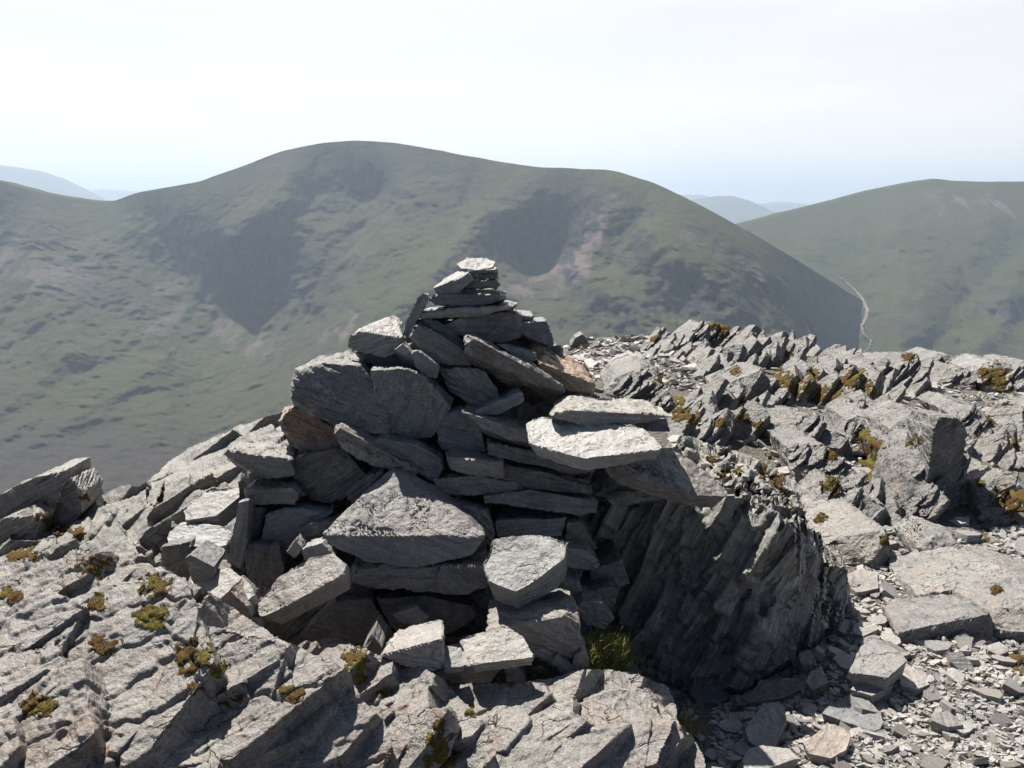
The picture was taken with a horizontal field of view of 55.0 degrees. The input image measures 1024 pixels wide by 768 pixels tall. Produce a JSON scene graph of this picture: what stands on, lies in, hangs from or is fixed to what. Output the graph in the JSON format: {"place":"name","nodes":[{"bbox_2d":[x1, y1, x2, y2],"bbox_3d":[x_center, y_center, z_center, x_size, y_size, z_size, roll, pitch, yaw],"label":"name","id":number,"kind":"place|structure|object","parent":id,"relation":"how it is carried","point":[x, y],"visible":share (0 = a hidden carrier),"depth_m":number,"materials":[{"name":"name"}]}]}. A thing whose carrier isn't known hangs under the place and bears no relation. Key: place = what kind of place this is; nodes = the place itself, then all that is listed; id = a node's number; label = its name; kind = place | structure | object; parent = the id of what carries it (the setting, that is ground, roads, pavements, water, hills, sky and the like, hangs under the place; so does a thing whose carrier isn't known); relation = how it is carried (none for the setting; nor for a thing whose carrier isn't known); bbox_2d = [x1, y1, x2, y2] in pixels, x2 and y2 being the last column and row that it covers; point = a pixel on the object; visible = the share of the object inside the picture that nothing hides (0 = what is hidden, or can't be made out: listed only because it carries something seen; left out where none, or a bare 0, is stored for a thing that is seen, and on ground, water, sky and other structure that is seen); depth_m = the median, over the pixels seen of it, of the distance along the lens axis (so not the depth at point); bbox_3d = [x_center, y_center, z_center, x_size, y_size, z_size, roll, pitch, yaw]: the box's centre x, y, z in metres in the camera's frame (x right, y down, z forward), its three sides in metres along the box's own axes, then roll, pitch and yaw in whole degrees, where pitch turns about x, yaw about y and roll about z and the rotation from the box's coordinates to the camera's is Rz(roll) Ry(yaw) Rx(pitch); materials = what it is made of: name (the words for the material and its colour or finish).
{"place":"outdoors","nodes":[
{"label":"outdoors","id":0,"kind":"place"},
{"bbox_2d":[0,165,107,200],"bbox_3d":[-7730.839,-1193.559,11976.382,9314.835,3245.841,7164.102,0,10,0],"label":"hill","id":1,"kind":"structure","parent":0,"point":[44,181],"depth_m":11157.69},
{"bbox_2d":[0,141,862,498],"bbox_3d":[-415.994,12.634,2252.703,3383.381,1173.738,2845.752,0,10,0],"label":"hill","id":2,"kind":"structure","parent":0,"point":[146,335],"depth_m":2141.07,"materials":[{"name":"plant"}]},
{"bbox_2d":[0,0,1023,204],"label":"sky","id":3,"kind":"structure","parent":0,"point":[809,102],"materials":[{"name":"white"}]},
{"bbox_2d":[575,585,614,627],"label":"cairn stone","id":4,"kind":"object","parent":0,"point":[594,610],"visible":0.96,"depth_m":3.26,"materials":[{"name":"stone"}]},
{"bbox_2d":[559,568,581,599],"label":"cairn stone","id":5,"kind":"object","parent":4,"relation":"on","point":[570,582],"visible":0.54,"depth_m":3.34,"materials":[{"name":"stone"}]},
{"bbox_2d":[561,530,599,569],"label":"cairn stone","id":6,"kind":"object","parent":5,"relation":"on","point":[581,555],"visible":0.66,"depth_m":3.36,"materials":[{"name":"stone"}]},
{"bbox_2d":[564,513,596,548],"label":"cairn stone","id":7,"kind":"object","parent":6,"relation":"on","point":[577,528],"visible":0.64,"depth_m":3.45,"materials":[{"name":"stone"}]},
{"bbox_2d":[484,487,597,516],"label":"cairn stone","id":8,"kind":"object","parent":7,"relation":"on","point":[579,504],"visible":0.42,"depth_m":3.45,"materials":[{"name":"stone"}]},
{"bbox_2d":[433,460,524,495],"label":"cairn stone","id":9,"kind":"object","parent":8,"relation":"on","point":[448,481],"visible":0.43,"depth_m":3.46,"materials":[{"name":"stone"}]},
{"bbox_2d":[371,433,445,481],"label":"cairn stone","id":10,"kind":"object","parent":9,"relation":"on","point":[425,456],"visible":0.63,"depth_m":3.47,"materials":[{"name":"stone"}]},
{"bbox_2d":[334,421,418,474],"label":"cairn stone","id":11,"kind":"object","parent":10,"relation":"on","point":[358,443],"visible":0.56,"depth_m":3.43,"materials":[{"name":"stone"}]},
{"bbox_2d":[370,366,453,438],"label":"cairn stone","id":12,"kind":"object","parent":10,"relation":"on","point":[416,403],"visible":0.81,"depth_m":3.51,"materials":[{"name":"stone"}]},
{"bbox_2d":[355,351,409,366],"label":"cairn stone","id":13,"kind":"object","parent":12,"relation":"on","point":[392,360],"visible":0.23,"depth_m":3.64,"materials":[{"name":"stone"}]},
{"bbox_2d":[348,315,404,357],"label":"cairn stone","id":14,"kind":"object","parent":13,"relation":"on","point":[384,338],"visible":0.95,"depth_m":3.59,"materials":[{"name":"stone"}]},
{"bbox_2d":[445,448,504,478],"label":"cairn stone","id":15,"kind":"object","parent":9,"relation":"on","point":[468,462],"visible":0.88,"depth_m":3.42,"materials":[{"name":"stone"}]},
{"bbox_2d":[436,400,486,451],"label":"cairn stone","id":16,"kind":"object","parent":15,"relation":"on","point":[455,429],"visible":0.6,"depth_m":3.54,"materials":[{"name":"stone"}]},
{"bbox_2d":[440,365,498,406],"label":"cairn stone","id":17,"kind":"object","parent":16,"relation":"on","point":[471,385],"visible":0.73,"depth_m":3.60,"materials":[{"name":"stone"}]},
{"bbox_2d":[410,323,470,365],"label":"cairn stone","id":18,"kind":"object","parent":17,"relation":"on","point":[440,348],"visible":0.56,"depth_m":3.62,"materials":[{"name":"stone"}]},
{"bbox_2d":[416,318,463,343],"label":"cairn stone","id":19,"kind":"object","parent":18,"relation":"on","point":[439,326],"visible":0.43,"depth_m":3.68,"materials":[{"name":"stone"}]},
{"bbox_2d":[419,300,517,319],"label":"cairn stone","id":20,"kind":"object","parent":19,"relation":"on","point":[445,312],"visible":0.79,"depth_m":3.65,"materials":[{"name":"stone"}]},
{"bbox_2d":[486,437,594,479],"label":"cairn stone","id":21,"kind":"object","parent":8,"relation":"on","point":[498,449],"visible":0.36,"depth_m":3.47,"materials":[{"name":"stone"}]},
{"bbox_2d":[503,460,591,494],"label":"cairn stone","id":22,"kind":"object","parent":8,"relation":"on","point":[532,476],"visible":0.67,"depth_m":3.47,"materials":[{"name":"stone"}]},
{"bbox_2d":[461,405,531,447],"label":"cairn stone","id":23,"kind":"object","parent":22,"relation":"on","point":[511,430],"visible":0.65,"depth_m":3.49,"materials":[{"name":"stone"}]},
{"bbox_2d":[582,571,617,606],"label":"cairn stone","id":24,"kind":"object","parent":4,"relation":"on","point":[606,587],"visible":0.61,"depth_m":3.37,"materials":[{"name":"stone"}]},
{"bbox_2d":[589,539,629,587],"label":"cairn stone","id":25,"kind":"object","parent":24,"relation":"on","point":[610,559],"visible":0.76,"depth_m":3.46,"materials":[{"name":"stone"}]},
{"bbox_2d":[294,339,1023,767],"bbox_3d":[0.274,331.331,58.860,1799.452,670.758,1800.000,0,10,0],"label":"ground","id":26,"kind":"structure","parent":0,"point":[756,451],"depth_m":3.66,"materials":[{"name":"gravel"}]},
{"bbox_2d":[0,413,292,595],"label":"rock outcrop","id":27,"kind":"object","parent":26,"relation":"on","point":[147,517],"visible":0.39,"depth_m":4.15,"materials":[{"name":"stone"}]},
{"bbox_2d":[0,457,102,543],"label":"rock outcrop","id":28,"kind":"object","parent":27,"relation":"on","point":[66,494],"visible":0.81,"depth_m":4.24,"materials":[{"name":"stone"}]},
{"bbox_2d":[227,496,254,568],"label":"cairn stone","id":29,"kind":"object","parent":27,"relation":"on","point":[241,535],"visible":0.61,"depth_m":3.39,"materials":[{"name":"stone"}]},
{"bbox_2d":[243,531,291,594],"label":"cairn stone","id":30,"kind":"object","parent":27,"relation":"on","point":[266,561],"visible":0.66,"depth_m":3.40,"materials":[{"name":"stone"}]},
{"bbox_2d":[252,504,275,537],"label":"cairn stone","id":31,"kind":"object","parent":30,"relation":"on","point":[261,511],"visible":0.44,"depth_m":3.48,"materials":[{"name":"stone"}]},
{"bbox_2d":[244,476,302,504],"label":"cairn stone","id":32,"kind":"object","parent":31,"relation":"on","point":[265,491],"visible":0.77,"depth_m":3.44,"materials":[{"name":"stone"}]},
{"bbox_2d":[224,441,298,478],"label":"cairn stone","id":33,"kind":"object","parent":32,"relation":"on","point":[270,460],"visible":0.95,"depth_m":3.46,"materials":[{"name":"stone"}]},
{"bbox_2d":[262,496,334,554],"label":"cairn stone","id":34,"kind":"object","parent":30,"relation":"on","point":[284,523],"visible":0.62,"depth_m":3.44,"materials":[{"name":"stone"}]},
{"bbox_2d":[293,447,368,503],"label":"cairn stone","id":35,"kind":"object","parent":34,"relation":"on","point":[332,475],"visible":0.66,"depth_m":3.51,"materials":[{"name":"stone"}]},
{"bbox_2d":[278,404,340,451],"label":"cairn stone","id":36,"kind":"object","parent":35,"relation":"on","point":[299,427],"visible":0.62,"depth_m":3.55,"materials":[{"name":"stone"}]},
{"bbox_2d":[289,350,390,435],"bbox_3d":[-0.641,0.035,3.731,0.400,0.292,0.551,-1,10,-3],"label":"cairn stone","id":37,"kind":"object","parent":35,"relation":"on","point":[334,389],"visible":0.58,"depth_m":3.51,"materials":[{"name":"stone"}]},
{"bbox_2d":[160,536,194,568],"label":"cairn stone","id":38,"kind":"object","parent":26,"relation":"on","point":[175,553],"visible":0.6,"depth_m":3.38,"materials":[{"name":"stone"}]},
{"bbox_2d":[167,522,231,559],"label":"cairn stone","id":39,"kind":"object","parent":38,"relation":"on","point":[219,536],"visible":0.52,"depth_m":3.46,"materials":[{"name":"stone"}]},
{"bbox_2d":[184,487,243,526],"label":"cairn stone","id":40,"kind":"object","parent":38,"relation":"on","point":[219,507],"visible":0.88,"depth_m":3.56,"materials":[{"name":"stone"}]},
{"bbox_2d":[0,551,398,767],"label":"rock outcrop","id":41,"kind":"object","parent":26,"relation":"on","point":[111,659],"visible":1,"depth_m":2.52,"materials":[{"name":"stone"}]},
{"bbox_2d":[249,611,265,626],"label":"loose stone","id":42,"kind":"object","parent":41,"relation":"on","point":[259,620],"visible":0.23,"depth_m":3.05,"materials":[{"name":"stone"}]},
{"bbox_2d":[191,568,257,605],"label":"cairn stone","id":43,"kind":"object","parent":42,"relation":"on","point":[221,582],"visible":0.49,"depth_m":3.11,"materials":[{"name":"stone"}]},
{"bbox_2d":[185,540,224,582],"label":"loose stone","id":44,"kind":"object","parent":43,"relation":"on","point":[203,560],"visible":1,"depth_m":3.13,"materials":[{"name":"stone"}]},
{"bbox_2d":[255,553,350,623],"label":"cairn stone","id":45,"kind":"object","parent":42,"relation":"on","point":[310,583],"visible":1,"depth_m":3.04,"materials":[{"name":"stone"}]},
{"bbox_2d":[294,589,395,647],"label":"cairn stone","id":46,"kind":"object","parent":26,"relation":"on","point":[349,617],"visible":0.59,"depth_m":3.30,"materials":[{"name":"stone"}]},
{"bbox_2d":[298,638,496,767],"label":"rock outcrop","id":47,"kind":"object","parent":26,"relation":"on","point":[430,719],"visible":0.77,"depth_m":2.71,"materials":[{"name":"stone"}]},
{"bbox_2d":[379,620,444,672],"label":"cairn stone","id":48,"kind":"object","parent":47,"relation":"on","point":[420,646],"visible":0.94,"depth_m":2.87,"materials":[{"name":"stone"}]},
{"bbox_2d":[376,588,477,634],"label":"cairn stone","id":49,"kind":"object","parent":26,"relation":"on","point":[454,612],"visible":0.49,"depth_m":3.30,"materials":[{"name":"stone"}]},
{"bbox_2d":[350,557,440,592],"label":"cairn stone","id":50,"kind":"object","parent":49,"relation":"on","point":[387,576],"visible":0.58,"depth_m":3.20,"materials":[{"name":"stone"}]},
{"bbox_2d":[469,586,490,627],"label":"cairn stone","id":51,"kind":"object","parent":49,"relation":"on","point":[481,598],"visible":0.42,"depth_m":3.37,"materials":[{"name":"stone"}]},
{"bbox_2d":[436,541,488,594],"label":"cairn stone","id":52,"kind":"object","parent":51,"relation":"on","point":[466,575],"visible":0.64,"depth_m":3.18,"materials":[{"name":"stone"}]},
{"bbox_2d":[323,468,484,567],"bbox_3d":[-0.361,0.481,3.327,0.518,0.231,0.349,15,25,-7],"label":"cairn stone","id":53,"kind":"object","parent":52,"relation":"on","point":[394,517],"visible":1,"depth_m":3.24,"materials":[{"name":"stone"}]},
{"bbox_2d":[238,331,652,646],"bbox_3d":[-0.175,0.553,3.917,1.738,1.623,0.792,0,10,0],"label":"cairn rubble","id":54,"kind":"object","parent":26,"relation":"on","point":[525,411],"visible":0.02,"depth_m":3.78,"materials":[{"name":"stone"}]},
{"bbox_2d":[463,332,565,405],"bbox_3d":[0.000,-0.046,3.691,0.422,0.175,0.327,28,-4,2],"label":"cairn stone","id":55,"kind":"object","parent":54,"relation":"on","point":[530,380],"visible":0.87,"depth_m":3.57,"materials":[{"name":"stone"}]},
{"bbox_2d":[497,340,536,361],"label":"cairn stone","id":56,"kind":"object","parent":55,"relation":"on","point":[520,349],"visible":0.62,"depth_m":3.62,"materials":[{"name":"stone"}]},
{"bbox_2d":[446,308,522,342],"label":"cairn stone","id":57,"kind":"object","parent":56,"relation":"on","point":[501,326],"visible":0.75,"depth_m":3.67,"materials":[{"name":"stone"}]},
{"bbox_2d":[520,338,595,396],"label":"cairn stone","id":58,"kind":"object","parent":54,"relation":"on","point":[572,376],"visible":0.69,"depth_m":3.64,"materials":[{"name":"stone"}]},
{"bbox_2d":[633,406,669,431],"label":"cairn stone","id":59,"kind":"object","parent":54,"relation":"on","point":[659,425],"visible":0.27,"depth_m":3.57,"materials":[{"name":"stone"}]},
{"bbox_2d":[549,394,671,425],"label":"cairn stone","id":60,"kind":"object","parent":59,"relation":"on","point":[579,409],"visible":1,"depth_m":3.35,"materials":[{"name":"stone"}]},
{"bbox_2d":[486,588,581,666],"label":"cairn stone","id":61,"kind":"object","parent":26,"relation":"on","point":[547,626],"visible":0.72,"depth_m":3.01,"materials":[{"name":"stone"}]},
{"bbox_2d":[483,534,567,608],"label":"cairn stone","id":62,"kind":"object","parent":61,"relation":"on","point":[521,572],"visible":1,"depth_m":3.10,"materials":[{"name":"stone"}]},
{"bbox_2d":[495,504,566,537],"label":"cairn stone","id":63,"kind":"object","parent":62,"relation":"on","point":[515,521],"visible":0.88,"depth_m":3.45,"materials":[{"name":"stone"}]},
{"bbox_2d":[450,669,705,767],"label":"rock outcrop","id":64,"kind":"object","parent":26,"relation":"on","point":[598,718],"visible":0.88,"depth_m":2.75,"materials":[{"name":"stone"}]},
{"bbox_2d":[460,628,533,672],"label":"cairn stone","id":65,"kind":"object","parent":64,"relation":"on","point":[498,649],"visible":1,"depth_m":2.89,"materials":[{"name":"stone"}]},
{"bbox_2d":[581,626,654,673],"bbox_3d":[0.320,0.863,3.218,0.344,0.227,0.319,-8,13,-37],"label":"grass tuft","id":66,"kind":"object","parent":26,"relation":"on","point":[607,652],"visible":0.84,"depth_m":3.17,"materials":[{"name":"plant"}]},
{"bbox_2d":[600,354,675,412],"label":"rock outcrop","id":67,"kind":"object","parent":26,"relation":"on","point":[629,376],"visible":0.66,"depth_m":6.61,"materials":[{"name":"stone"}]},
{"bbox_2d":[553,433,850,694],"bbox_3d":[0.847,0.846,4.087,1.606,1.251,1.065,-9,13,-41],"label":"rock outcrop","id":68,"kind":"object","parent":26,"relation":"on","point":[741,588],"visible":0.65,"depth_m":3.63,"materials":[{"name":"stone"}]},
{"bbox_2d":[605,488,665,506],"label":"cairn stone","id":69,"kind":"object","parent":68,"relation":"on","point":[624,497],"visible":0.6,"depth_m":3.41,"materials":[{"name":"stone"}]},
{"bbox_2d":[605,447,726,507],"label":"cairn stone","id":70,"kind":"object","parent":69,"relation":"on","point":[673,475],"visible":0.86,"depth_m":3.35,"materials":[{"name":"stone"}]},
{"bbox_2d":[526,417,661,469],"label":"cairn stone","id":71,"kind":"object","parent":70,"relation":"on","point":[574,445],"visible":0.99,"depth_m":3.26,"materials":[{"name":"stone"}]},
{"bbox_2d":[385,334,1023,767],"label":"scree","id":72,"kind":"structure","parent":26,"relation":"on","point":[959,664],"depth_m":3.37,"materials":[{"name":"stone"}]},
{"bbox_2d":[666,373,770,446],"bbox_3d":[1.306,0.358,6.400,0.718,0.738,1.148,3,10,14],"label":"rock outcrop","id":73,"kind":"object","parent":26,"relation":"on","point":[711,405],"visible":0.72,"depth_m":6.15,"materials":[{"name":"stone"}]},
{"bbox_2d":[687,339,768,376],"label":"rock outcrop","id":74,"kind":"object","parent":26,"relation":"on","point":[705,357],"visible":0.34,"depth_m":8.40,"materials":[{"name":"stone"}]},
{"bbox_2d":[705,362,769,402],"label":"rock outcrop","id":75,"kind":"object","parent":26,"relation":"on","point":[754,379],"visible":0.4,"depth_m":7.21,"materials":[{"name":"stone"}]},
{"bbox_2d":[744,701,786,747],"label":"loose stone","id":76,"kind":"object","parent":26,"relation":"on","point":[766,725],"visible":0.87,"depth_m":3.08,"materials":[{"name":"stone"}]},
{"bbox_2d":[742,745,798,767],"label":"loose stone","id":77,"kind":"object","parent":26,"relation":"on","point":[762,756],"visible":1,"depth_m":2.90,"materials":[{"name":"stone"}]},
{"bbox_2d":[724,325,820,367],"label":"rock outcrop","id":78,"kind":"object","parent":26,"relation":"on","point":[781,348],"visible":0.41,"depth_m":9.05,"materials":[{"name":"stone"}]},
{"bbox_2d":[745,676,806,706],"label":"loose stone","id":79,"kind":"object","parent":26,"relation":"on","point":[773,690],"visible":0.66,"depth_m":3.41,"materials":[{"name":"stone"}]},
{"bbox_2d":[759,405,848,456],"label":"rock outcrop","id":80,"kind":"object","parent":26,"relation":"on","point":[819,428],"visible":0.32,"depth_m":6.09,"materials":[{"name":"stone"}]},
{"bbox_2d":[767,424,884,524],"bbox_3d":[1.734,0.593,5.537,0.396,0.522,1.227,1,10,4],"label":"rock outcrop","id":81,"kind":"object","parent":26,"relation":"on","point":[818,470],"visible":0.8,"depth_m":5.41,"materials":[{"name":"stone"}]},
{"bbox_2d":[803,724,850,764],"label":"loose stone","id":82,"kind":"object","parent":26,"relation":"on","point":[829,742],"visible":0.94,"depth_m":2.95,"materials":[{"name":"stone"}]},
{"bbox_2d":[773,351,899,405],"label":"rock outcrop","id":83,"kind":"object","parent":26,"relation":"on","point":[801,376],"visible":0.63,"depth_m":7.47,"materials":[{"name":"stone"}]},
{"bbox_2d":[799,493,889,566],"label":"rock outcrop","id":84,"kind":"object","parent":26,"relation":"on","point":[854,535],"visible":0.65,"depth_m":4.61,"materials":[{"name":"stone"}]},
{"bbox_2d":[822,694,883,731],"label":"loose stone","id":85,"kind":"object","parent":26,"relation":"on","point":[837,712],"visible":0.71,"depth_m":3.14,"materials":[{"name":"stone"}]},
{"bbox_2d":[825,401,885,462],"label":"rock outcrop","id":86,"kind":"object","parent":26,"relation":"on","point":[871,441],"visible":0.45,"depth_m":6.32,"materials":[{"name":"stone"}]},
{"bbox_2d":[822,383,905,443],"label":"rock outcrop","id":87,"kind":"object","parent":26,"relation":"on","point":[860,398],"visible":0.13,"depth_m":6.84,"materials":[{"name":"stone"}]},
{"bbox_2d":[851,685,892,705],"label":"loose stone","id":88,"kind":"object","parent":26,"relation":"on","point":[874,696],"visible":0.58,"depth_m":3.22,"materials":[{"name":"stone"}]},
{"bbox_2d":[849,637,906,691],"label":"loose stone","id":89,"kind":"object","parent":88,"relation":"on","point":[878,663],"visible":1,"depth_m":3.27,"materials":[{"name":"stone"}]},
{"bbox_2d":[842,478,902,526],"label":"rock outcrop","id":90,"kind":"object","parent":26,"relation":"on","point":[875,489],"visible":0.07,"depth_m":5.11,"materials":[{"name":"stone"}]},
{"bbox_2d":[839,351,933,395],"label":"rock outcrop","id":91,"kind":"object","parent":26,"relation":"on","point":[913,376],"visible":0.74,"depth_m":8.22,"materials":[{"name":"stone"}]},
{"bbox_2d":[861,398,976,521],"bbox_3d":[2.280,0.443,5.705,0.515,0.762,1.520,1,10,4],"label":"rock outcrop","id":92,"kind":"object","parent":26,"relation":"on","point":[922,462],"visible":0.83,"depth_m":5.18,"materials":[{"name":"stone"}]},
{"bbox_2d":[879,590,992,644],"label":"rock outcrop","id":93,"kind":"object","parent":26,"relation":"on","point":[950,614],"visible":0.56,"depth_m":3.75,"materials":[{"name":"stone"}]},
{"bbox_2d":[905,347,977,389],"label":"rock outcrop","id":94,"kind":"object","parent":26,"relation":"on","point":[942,372],"visible":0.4,"depth_m":8.75,"materials":[{"name":"stone"}]},
{"bbox_2d":[887,545,1023,643],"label":"rock outcrop","id":95,"kind":"object","parent":26,"relation":"on","point":[992,582],"visible":0.56,"depth_m":4.16,"materials":[{"name":"stone"}]},
{"bbox_2d":[894,515,960,551],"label":"rock outcrop","id":96,"kind":"object","parent":95,"relation":"on","point":[920,534],"visible":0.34,"depth_m":4.61,"materials":[{"name":"stone"}]},
{"bbox_2d":[917,391,998,437],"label":"rock outcrop","id":97,"kind":"object","parent":26,"relation":"on","point":[975,419],"visible":0.45,"depth_m":6.56,"materials":[{"name":"stone"}]},
{"bbox_2d":[947,353,1023,393],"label":"rock outcrop","id":98,"kind":"object","parent":26,"relation":"on","point":[999,374],"visible":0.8,"depth_m":8.54,"materials":[{"name":"stone"}]},
{"bbox_2d":[959,457,1021,526],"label":"rock outcrop","id":99,"kind":"object","parent":26,"relation":"on","point":[985,495],"visible":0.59,"depth_m":5.09,"materials":[{"name":"stone"}]},
{"bbox_2d":[974,413,1023,469],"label":"rock outcrop","id":100,"kind":"object","parent":26,"relation":"on","point":[1004,441],"visible":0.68,"depth_m":6.01,"materials":[{"name":"stone"}]},
{"bbox_2d":[691,196,774,223],"bbox_3d":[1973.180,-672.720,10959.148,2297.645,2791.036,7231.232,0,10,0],"label":"hill","id":101,"kind":"structure","parent":0,"point":[734,209],"depth_m":10066.86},
{"bbox_2d":[736,179,1023,359],"bbox_3d":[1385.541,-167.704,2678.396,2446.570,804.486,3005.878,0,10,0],"label":"hill","id":102,"kind":"structure","parent":0,"point":[937,265],"depth_m":2741.46,"materials":[{"name":"plant"}]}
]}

